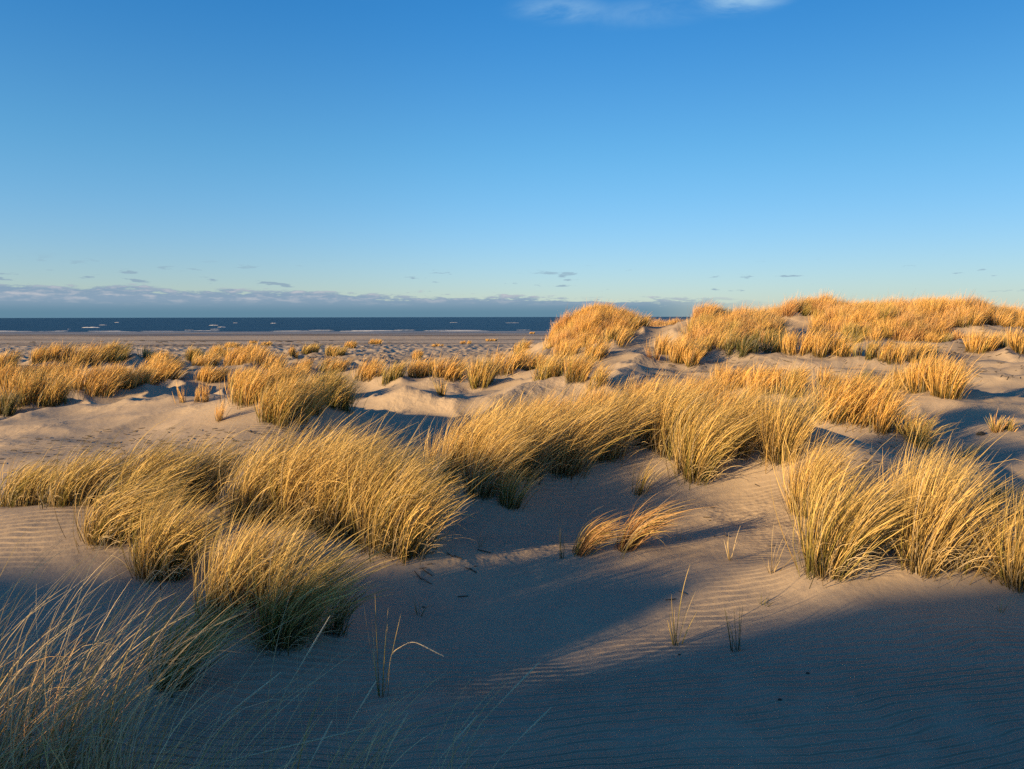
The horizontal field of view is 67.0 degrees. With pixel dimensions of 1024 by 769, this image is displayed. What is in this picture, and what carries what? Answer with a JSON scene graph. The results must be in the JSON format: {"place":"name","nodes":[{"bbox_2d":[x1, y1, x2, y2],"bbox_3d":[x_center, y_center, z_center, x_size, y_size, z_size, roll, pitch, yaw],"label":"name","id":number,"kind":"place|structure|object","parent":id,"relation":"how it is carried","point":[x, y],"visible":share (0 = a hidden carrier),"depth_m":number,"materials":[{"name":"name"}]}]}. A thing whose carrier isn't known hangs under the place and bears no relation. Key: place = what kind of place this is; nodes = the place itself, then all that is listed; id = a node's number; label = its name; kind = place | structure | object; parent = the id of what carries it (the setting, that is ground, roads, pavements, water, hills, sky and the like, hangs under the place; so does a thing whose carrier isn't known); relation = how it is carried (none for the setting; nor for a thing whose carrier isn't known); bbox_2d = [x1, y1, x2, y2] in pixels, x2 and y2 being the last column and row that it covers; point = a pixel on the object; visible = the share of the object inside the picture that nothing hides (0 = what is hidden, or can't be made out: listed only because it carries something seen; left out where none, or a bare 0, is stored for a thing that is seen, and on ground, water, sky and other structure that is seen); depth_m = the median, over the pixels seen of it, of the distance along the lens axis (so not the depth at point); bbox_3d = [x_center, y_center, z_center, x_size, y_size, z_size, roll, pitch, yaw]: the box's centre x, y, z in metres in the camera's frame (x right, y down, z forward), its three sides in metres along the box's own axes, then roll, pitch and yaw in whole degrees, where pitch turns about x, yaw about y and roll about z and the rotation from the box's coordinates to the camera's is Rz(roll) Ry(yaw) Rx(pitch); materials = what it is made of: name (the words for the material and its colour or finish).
{"place":"outdoors","nodes":[
{"label":"outdoors","id":0,"kind":"place"},
{"bbox_2d":[0,317,691,331],"bbox_3d":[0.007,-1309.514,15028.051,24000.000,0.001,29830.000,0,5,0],"label":"sea","id":1,"kind":"structure","parent":0,"point":[268,324],"depth_m":480.84,"materials":[{"name":"liquid"}]},
{"bbox_2d":[0,324,1021,607],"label":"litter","id":2,"kind":"object","parent":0,"point":[420,466],"visible":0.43,"depth_m":11.48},
{"bbox_2d":[0,311,1023,768],"bbox_3d":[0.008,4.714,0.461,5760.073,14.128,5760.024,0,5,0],"label":"ground","id":3,"kind":"structure","parent":0,"point":[906,669],"depth_m":5.55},
{"bbox_2d":[0,348,25,370],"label":"grass tussock","id":4,"kind":"object","parent":3,"relation":"on","point":[4,359],"depth_m":28.64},
{"bbox_2d":[0,385,27,416],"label":"grass tussock","id":5,"kind":"object","parent":3,"relation":"on","point":[7,407],"depth_m":15.93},
{"bbox_2d":[0,357,47,389],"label":"grass tussock","id":6,"kind":"object","parent":3,"relation":"on","point":[16,372],"depth_m":20.87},
{"bbox_2d":[0,440,82,507],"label":"grass tussock","id":7,"kind":"object","parent":3,"relation":"on","point":[25,487],"depth_m":7.47,"materials":[{"name":"plant"}]},
{"bbox_2d":[0,359,95,409],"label":"grass tussock","id":8,"kind":"object","parent":3,"relation":"on","point":[52,393],"depth_m":16.64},
{"bbox_2d":[29,343,69,363],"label":"grass tussock","id":9,"kind":"object","parent":3,"relation":"on","point":[41,354],"depth_m":29.64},
{"bbox_2d":[30,353,94,384],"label":"grass tussock","id":10,"kind":"object","parent":3,"relation":"on","point":[53,365],"depth_m":21.36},
{"bbox_2d":[47,340,108,368],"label":"grass tussock","id":11,"kind":"object","parent":3,"relation":"on","point":[79,352],"depth_m":29.81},
{"bbox_2d":[0,539,179,768],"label":"grass tussock","id":12,"kind":"object","parent":3,"relation":"on","point":[48,679],"depth_m":3.61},
{"bbox_2d":[37,428,145,508],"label":"grass tussock","id":13,"kind":"object","parent":3,"relation":"on","point":[66,492],"depth_m":7.01,"materials":[{"name":"plant"}]},
{"bbox_2d":[64,359,131,398],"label":"grass tussock","id":14,"kind":"object","parent":3,"relation":"on","point":[105,385],"depth_m":19.47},
{"bbox_2d":[100,340,134,363],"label":"grass tussock","id":15,"kind":"object","parent":3,"relation":"on","point":[123,355],"depth_m":31.56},
{"bbox_2d":[0,504,242,768],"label":"grass tussock","id":16,"kind":"object","parent":3,"relation":"on","point":[29,762],"depth_m":3.27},
{"bbox_2d":[100,360,158,391],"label":"grass tussock","id":17,"kind":"object","parent":3,"relation":"on","point":[141,377],"depth_m":20.30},
{"bbox_2d":[54,455,218,553],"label":"grass tussock","id":18,"kind":"object","parent":3,"relation":"on","point":[108,521],"depth_m":6.30,"materials":[{"name":"plant"}]},
{"bbox_2d":[0,502,298,768],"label":"grass tussock","id":19,"kind":"object","parent":3,"relation":"on","point":[117,719],"depth_m":3.24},
{"bbox_2d":[134,352,198,385],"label":"grass tussock","id":20,"kind":"object","parent":3,"relation":"on","point":[170,371],"depth_m":22.96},
{"bbox_2d":[101,417,235,514],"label":"grass tussock","id":21,"kind":"object","parent":3,"relation":"on","point":[159,461],"depth_m":7.08,"materials":[{"name":"plant"}]},
{"bbox_2d":[108,470,274,589],"bbox_3d":[-2.508,1.060,5.944,1.200,0.926,1.034,3,6,34],"label":"grass tussock","id":22,"kind":"object","parent":3,"relation":"on","point":[178,545],"depth_m":5.82,"materials":[{"name":"plant"}]},
{"bbox_2d":[172,380,211,402],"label":"grass tussock","id":23,"kind":"object","parent":3,"relation":"on","point":[204,395],"depth_m":14.01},
{"bbox_2d":[26,583,364,768],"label":"grass tussock","id":24,"kind":"object","parent":3,"relation":"on","point":[128,751],"depth_m":2.84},
{"bbox_2d":[191,349,224,366],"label":"grass tussock","id":25,"kind":"object","parent":3,"relation":"on","point":[211,359],"depth_m":32.34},
{"bbox_2d":[142,574,281,697],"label":"grass tussock","id":26,"kind":"object","parent":3,"relation":"on","point":[209,645],"depth_m":4.29,"materials":[{"name":"plant"}]},
{"bbox_2d":[194,359,232,383],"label":"grass tussock","id":27,"kind":"object","parent":3,"relation":"on","point":[208,374],"depth_m":22.89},
{"bbox_2d":[169,422,268,507],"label":"grass tussock","id":28,"kind":"object","parent":3,"relation":"on","point":[214,479],"depth_m":7.39,"materials":[{"name":"plant"}]},
{"bbox_2d":[138,502,321,637],"bbox_3d":[-1.830,1.141,4.989,1.128,0.973,0.814,-2,5,-21],"label":"grass tussock","id":29,"kind":"object","parent":3,"relation":"on","point":[238,585],"depth_m":5.00,"materials":[{"name":"plant"}]},
{"bbox_2d":[218,341,270,365],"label":"grass tussock","id":30,"kind":"object","parent":3,"relation":"on","point":[239,357],"depth_m":25.66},
{"bbox_2d":[219,356,301,408],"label":"grass tussock","id":31,"kind":"object","parent":3,"relation":"on","point":[243,393],"depth_m":12.48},
{"bbox_2d":[244,339,293,369],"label":"grass tussock","id":32,"kind":"object","parent":3,"relation":"on","point":[261,356],"depth_m":24.78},
{"bbox_2d":[223,475,340,607],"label":"grass tussock","id":33,"kind":"object","parent":3,"relation":"on","point":[280,543],"depth_m":5.37,"materials":[{"name":"plant"}]},
{"bbox_2d":[254,350,317,390],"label":"grass tussock","id":34,"kind":"object","parent":3,"relation":"on","point":[289,373],"depth_m":13.04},
{"bbox_2d":[213,403,368,529],"bbox_3d":[-2.014,0.747,7.115,1.400,1.186,1.204,-3,6,-26],"label":"grass tussock","id":35,"kind":"object","parent":3,"relation":"on","point":[249,491],"depth_m":6.94,"materials":[{"name":"plant"}]},
{"bbox_2d":[250,364,338,429],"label":"grass tussock","id":36,"kind":"object","parent":3,"relation":"on","point":[275,406],"depth_m":11.54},
{"bbox_2d":[267,362,345,416],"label":"grass tussock","id":37,"kind":"object","parent":3,"relation":"on","point":[318,394],"depth_m":12.13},
{"bbox_2d":[205,495,411,657],"bbox_3d":[-1.281,1.235,4.998,1.385,1.008,1.270,4,7,42],"label":"grass tussock","id":38,"kind":"object","parent":3,"relation":"on","point":[306,597],"depth_m":4.81,"materials":[{"name":"plant"}]},
{"bbox_2d":[218,391,417,536],"bbox_3d":[-1.670,0.689,7.061,1.803,1.253,1.346,0,5,0],"label":"grass tussock","id":39,"kind":"object","parent":3,"relation":"on","point":[298,505],"depth_m":6.82,"materials":[{"name":"plant"}]},
{"bbox_2d":[317,355,357,373],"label":"grass tussock","id":40,"kind":"object","parent":3,"relation":"on","point":[334,366],"depth_m":23.22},
{"bbox_2d":[309,362,371,413],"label":"grass tussock","id":41,"kind":"object","parent":3,"relation":"on","point":[344,397],"depth_m":13.06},
{"bbox_2d":[321,566,377,636],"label":"grass tussock","id":42,"kind":"object","parent":3,"relation":"on","point":[340,624],"depth_m":5.04,"materials":[{"name":"plant"}]},
{"bbox_2d":[223,584,477,768],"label":"grass tussock","id":43,"kind":"object","parent":3,"relation":"on","point":[353,743],"depth_m":3.08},
{"bbox_2d":[310,404,408,475],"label":"grass tussock","id":44,"kind":"object","parent":3,"relation":"on","point":[352,439],"depth_m":8.22,"materials":[{"name":"plant"}]},
{"bbox_2d":[349,353,388,381],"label":"grass tussock","id":45,"kind":"object","parent":3,"relation":"on","point":[370,371],"depth_m":22.55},
{"bbox_2d":[293,411,479,547],"bbox_3d":[-1.161,0.787,6.810,1.567,1.237,1.353,2,5,22],"label":"grass tussock","id":46,"kind":"object","parent":3,"relation":"on","point":[339,511],"depth_m":6.68,"materials":[{"name":"plant"}]},
{"bbox_2d":[377,360,416,385],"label":"grass tussock","id":47,"kind":"object","parent":3,"relation":"on","point":[394,374],"depth_m":21.35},
{"bbox_2d":[297,656,513,768],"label":"grass tussock","id":48,"kind":"object","parent":3,"relation":"on","point":[398,730],"depth_m":2.97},
{"bbox_2d":[332,409,494,559],"bbox_3d":[-0.935,0.803,6.651,1.348,1.322,1.195,3,6,32],"label":"grass tussock","id":49,"kind":"object","parent":3,"relation":"on","point":[361,524],"depth_m":6.48,"materials":[{"name":"plant"}]},
{"bbox_2d":[347,450,497,567],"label":"grass tussock","id":50,"kind":"object","parent":3,"relation":"on","point":[417,544],"depth_m":6.41,"materials":[{"name":"plant"}]},
{"bbox_2d":[407,352,440,377],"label":"grass tussock","id":51,"kind":"object","parent":3,"relation":"on","point":[419,370],"depth_m":21.82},
{"bbox_2d":[428,349,469,382],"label":"grass tussock","id":52,"kind":"object","parent":3,"relation":"on","point":[451,371],"depth_m":20.63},
{"bbox_2d":[422,395,537,487],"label":"grass tussock","id":53,"kind":"object","parent":3,"relation":"on","point":[451,446],"depth_m":8.23,"materials":[{"name":"plant"}]},
{"bbox_2d":[459,354,506,389],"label":"grass tussock","id":54,"kind":"object","parent":3,"relation":"on","point":[481,374],"depth_m":18.81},
{"bbox_2d":[446,390,557,446],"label":"grass tussock","id":55,"kind":"object","parent":3,"relation":"on","point":[503,407],"depth_m":9.49,"materials":[{"name":"plant"}]},
{"bbox_2d":[455,393,549,502],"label":"grass tussock","id":56,"kind":"object","parent":3,"relation":"on","point":[488,485],"depth_m":7.85,"materials":[{"name":"plant"}]},
{"bbox_2d":[483,344,533,377],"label":"grass tussock","id":57,"kind":"object","parent":3,"relation":"on","point":[512,361],"depth_m":21.24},
{"bbox_2d":[494,444,546,511],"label":"grass tussock","id":58,"kind":"object","parent":3,"relation":"on","point":[508,498],"depth_m":7.74,"materials":[{"name":"plant"}]},
{"bbox_2d":[515,347,552,370],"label":"grass tussock","id":59,"kind":"object","parent":3,"relation":"on","point":[529,359],"depth_m":22.41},
{"bbox_2d":[492,379,605,485],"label":"grass tussock","id":60,"kind":"object","parent":3,"relation":"on","point":[535,463],"depth_m":8.30,"materials":[{"name":"plant"}]},
{"bbox_2d":[507,380,591,434],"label":"grass tussock","id":61,"kind":"object","parent":3,"relation":"on","point":[562,402],"depth_m":11.27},
{"bbox_2d":[525,347,578,381],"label":"grass tussock","id":62,"kind":"object","parent":3,"relation":"on","point":[550,369],"depth_m":17.97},
{"bbox_2d":[550,335,585,360],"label":"grass tussock","id":63,"kind":"object","parent":3,"relation":"on","point":[567,346],"depth_m":24.53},
{"bbox_2d":[557,343,602,384],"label":"grass tussock","id":64,"kind":"object","parent":3,"relation":"on","point":[577,371],"depth_m":17.31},
{"bbox_2d":[542,368,654,489],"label":"grass tussock","id":65,"kind":"object","parent":3,"relation":"on","point":[574,457],"depth_m":8.45,"materials":[{"name":"plant"}]},
{"bbox_2d":[582,331,614,361],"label":"grass tussock","id":66,"kind":"object","parent":3,"relation":"on","point":[592,348],"depth_m":23.74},
{"bbox_2d":[556,375,641,421],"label":"grass tussock","id":67,"kind":"object","parent":3,"relation":"on","point":[594,395],"depth_m":11.99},
{"bbox_2d":[585,362,613,390],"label":"grass tussock","id":68,"kind":"object","parent":3,"relation":"on","point":[601,377],"depth_m":16.97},
{"bbox_2d":[572,508,638,557],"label":"grass tussock","id":69,"kind":"object","parent":3,"relation":"on","point":[592,540],"depth_m":6.77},
{"bbox_2d":[601,320,634,347],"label":"grass tussock","id":70,"kind":"object","parent":3,"relation":"on","point":[621,336],"depth_m":26.42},
{"bbox_2d":[570,362,675,466],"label":"grass tussock","id":71,"kind":"object","parent":3,"relation":"on","point":[615,448],"depth_m":8.71,"materials":[{"name":"plant"}]},
{"bbox_2d":[632,450,670,496],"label":"grass tussock","id":72,"kind":"object","parent":3,"relation":"on","point":[645,480],"depth_m":8.22,"materials":[{"name":"plant"}]},
{"bbox_2d":[621,366,696,409],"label":"grass tussock","id":73,"kind":"object","parent":3,"relation":"on","point":[639,386],"depth_m":12.35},
{"bbox_2d":[614,488,717,557],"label":"grass tussock","id":74,"kind":"object","parent":3,"relation":"on","point":[642,528],"depth_m":6.81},
{"bbox_2d":[646,327,694,354],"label":"grass tussock","id":75,"kind":"object","parent":3,"relation":"on","point":[660,345],"depth_m":24.38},
{"bbox_2d":[624,363,724,457],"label":"grass tussock","id":76,"kind":"object","parent":3,"relation":"on","point":[646,433],"depth_m":8.92,"materials":[{"name":"plant"}]},
{"bbox_2d":[665,336,707,364],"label":"grass tussock","id":77,"kind":"object","parent":3,"relation":"on","point":[675,353],"depth_m":22.66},
{"bbox_2d":[680,344,707,366],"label":"grass tussock","id":78,"kind":"object","parent":3,"relation":"on","point":[694,358],"depth_m":22.30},
{"bbox_2d":[648,365,743,469],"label":"grass tussock","id":79,"kind":"object","parent":3,"relation":"on","point":[661,448],"depth_m":8.70,"materials":[{"name":"plant"}]},
{"bbox_2d":[663,363,741,414],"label":"grass tussock","id":80,"kind":"object","parent":3,"relation":"on","point":[704,386],"depth_m":12.32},
{"bbox_2d":[649,369,770,489],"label":"grass tussock","id":81,"kind":"object","parent":3,"relation":"on","point":[704,456],"depth_m":8.35,"materials":[{"name":"plant"}]},
{"bbox_2d":[695,323,763,356],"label":"grass tussock","id":82,"kind":"object","parent":3,"relation":"on","point":[709,346],"depth_m":23.55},
{"bbox_2d":[710,359,755,388],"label":"grass tussock","id":83,"kind":"object","parent":3,"relation":"on","point":[732,375],"depth_m":17.41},
{"bbox_2d":[710,377,770,420],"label":"grass tussock","id":84,"kind":"object","parent":3,"relation":"on","point":[728,397],"depth_m":12.08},
{"bbox_2d":[723,330,761,358],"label":"grass tussock","id":85,"kind":"object","parent":3,"relation":"on","point":[746,346],"depth_m":22.89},
{"bbox_2d":[688,364,818,465],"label":"grass tussock","id":86,"kind":"object","parent":3,"relation":"on","point":[746,447],"depth_m":8.65,"materials":[{"name":"plant"}]},
{"bbox_2d":[742,358,790,395],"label":"grass tussock","id":87,"kind":"object","parent":3,"relation":"on","point":[769,377],"depth_m":16.78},
{"bbox_2d":[749,321,798,353],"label":"grass tussock","id":88,"kind":"object","parent":3,"relation":"on","point":[777,342],"depth_m":24.37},
{"bbox_2d":[733,368,848,473],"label":"grass tussock","id":89,"kind":"object","parent":3,"relation":"on","point":[769,444],"depth_m":8.45,"materials":[{"name":"plant"}]},
{"bbox_2d":[772,356,819,398],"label":"grass tussock","id":90,"kind":"object","parent":3,"relation":"on","point":[793,378],"depth_m":16.42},
{"bbox_2d":[778,323,814,355],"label":"grass tussock","id":91,"kind":"object","parent":3,"relation":"on","point":[789,345],"depth_m":22.45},
{"bbox_2d":[804,324,841,359],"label":"grass tussock","id":92,"kind":"object","parent":3,"relation":"on","point":[819,348],"depth_m":22.22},
{"bbox_2d":[770,409,886,520],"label":"grass tussock","id":93,"kind":"object","parent":3,"relation":"on","point":[825,459],"depth_m":7.52,"materials":[{"name":"plant"}]},
{"bbox_2d":[648,288,1023,346],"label":"dune grass","id":94,"kind":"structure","parent":3,"relation":"on","point":[919,318],"depth_m":28.97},
{"bbox_2d":[801,360,879,431],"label":"grass tussock","id":95,"kind":"object","parent":3,"relation":"on","point":[833,391],"depth_m":11.91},
{"bbox_2d":[817,325,874,357],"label":"grass tussock","id":96,"kind":"object","parent":3,"relation":"on","point":[844,351],"depth_m":22.19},
{"bbox_2d":[770,432,946,588],"bbox_3d":[2.651,0.932,5.903,1.178,1.157,1.087,0,5,0],"label":"grass tussock","id":97,"kind":"object","parent":3,"relation":"on","point":[831,554],"depth_m":5.79,"materials":[{"name":"plant"}]},
{"bbox_2d":[838,363,904,429],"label":"grass tussock","id":98,"kind":"object","parent":3,"relation":"on","point":[862,417],"depth_m":11.86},
{"bbox_2d":[803,456,952,568],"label":"grass tussock","id":99,"kind":"object","parent":3,"relation":"on","point":[882,546],"depth_m":5.96,"materials":[{"name":"plant"}]},
{"bbox_2d":[855,366,921,441],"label":"grass tussock","id":100,"kind":"object","parent":3,"relation":"on","point":[886,413],"depth_m":11.75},
{"bbox_2d":[865,335,911,366],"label":"grass tussock","id":101,"kind":"object","parent":3,"relation":"on","point":[887,352],"depth_m":21.45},
{"bbox_2d":[876,356,915,391],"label":"grass tussock","id":102,"kind":"object","parent":3,"relation":"on","point":[896,377],"depth_m":17.57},
{"bbox_2d":[895,401,932,436],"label":"grass tussock","id":103,"kind":"object","parent":3,"relation":"on","point":[905,426],"depth_m":11.79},
{"bbox_2d":[894,334,935,362],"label":"grass tussock","id":104,"kind":"object","parent":3,"relation":"on","point":[913,352],"depth_m":23.00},
{"bbox_2d":[893,403,956,451],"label":"grass tussock","id":105,"kind":"object","parent":3,"relation":"on","point":[922,434],"depth_m":11.47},
{"bbox_2d":[896,340,961,393],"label":"grass tussock","id":106,"kind":"object","parent":3,"relation":"on","point":[917,381],"depth_m":15.63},
{"bbox_2d":[875,414,997,520],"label":"grass tussock","id":107,"kind":"object","parent":3,"relation":"on","point":[927,460],"depth_m":6.97,"materials":[{"name":"plant"}]},
{"bbox_2d":[872,405,1022,586],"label":"grass tussock","id":108,"kind":"object","parent":3,"relation":"on","point":[921,550],"depth_m":5.80,"materials":[{"name":"plant"}]},
{"bbox_2d":[916,346,983,399],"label":"grass tussock","id":109,"kind":"object","parent":3,"relation":"on","point":[946,382],"depth_m":14.91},
{"bbox_2d":[919,445,1023,583],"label":"grass tussock","id":110,"kind":"object","parent":3,"relation":"on","point":[972,552],"depth_m":5.83,"materials":[{"name":"plant"}]},
{"bbox_2d":[959,327,1005,354],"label":"grass tussock","id":111,"kind":"object","parent":3,"relation":"on","point":[980,345],"depth_m":24.83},
{"bbox_2d":[955,474,1023,594],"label":"grass tussock","id":112,"kind":"object","parent":3,"relation":"on","point":[1012,572],"depth_m":5.71,"materials":[{"name":"plant"}]},
{"bbox_2d":[955,513,1023,576],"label":"grass tussock","id":113,"kind":"object","parent":3,"relation":"on","point":[980,563],"depth_m":5.82,"materials":[{"name":"plant"}]},
{"bbox_2d":[972,472,1019,514],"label":"grass tussock","id":114,"kind":"object","parent":3,"relation":"on","point":[995,494],"depth_m":7.39,"materials":[{"name":"plant"}]},
{"bbox_2d":[1001,318,1023,353],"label":"grass tussock","id":115,"kind":"object","parent":3,"relation":"on","point":[1016,344],"depth_m":23.96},
{"bbox_2d":[0,0,1023,317],"label":"sky","id":116,"kind":"structure","parent":0,"point":[159,158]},
{"bbox_2d":[538,300,646,352],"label":"peak dune grass","id":117,"kind":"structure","parent":0,"point":[585,320],"depth_m":28.44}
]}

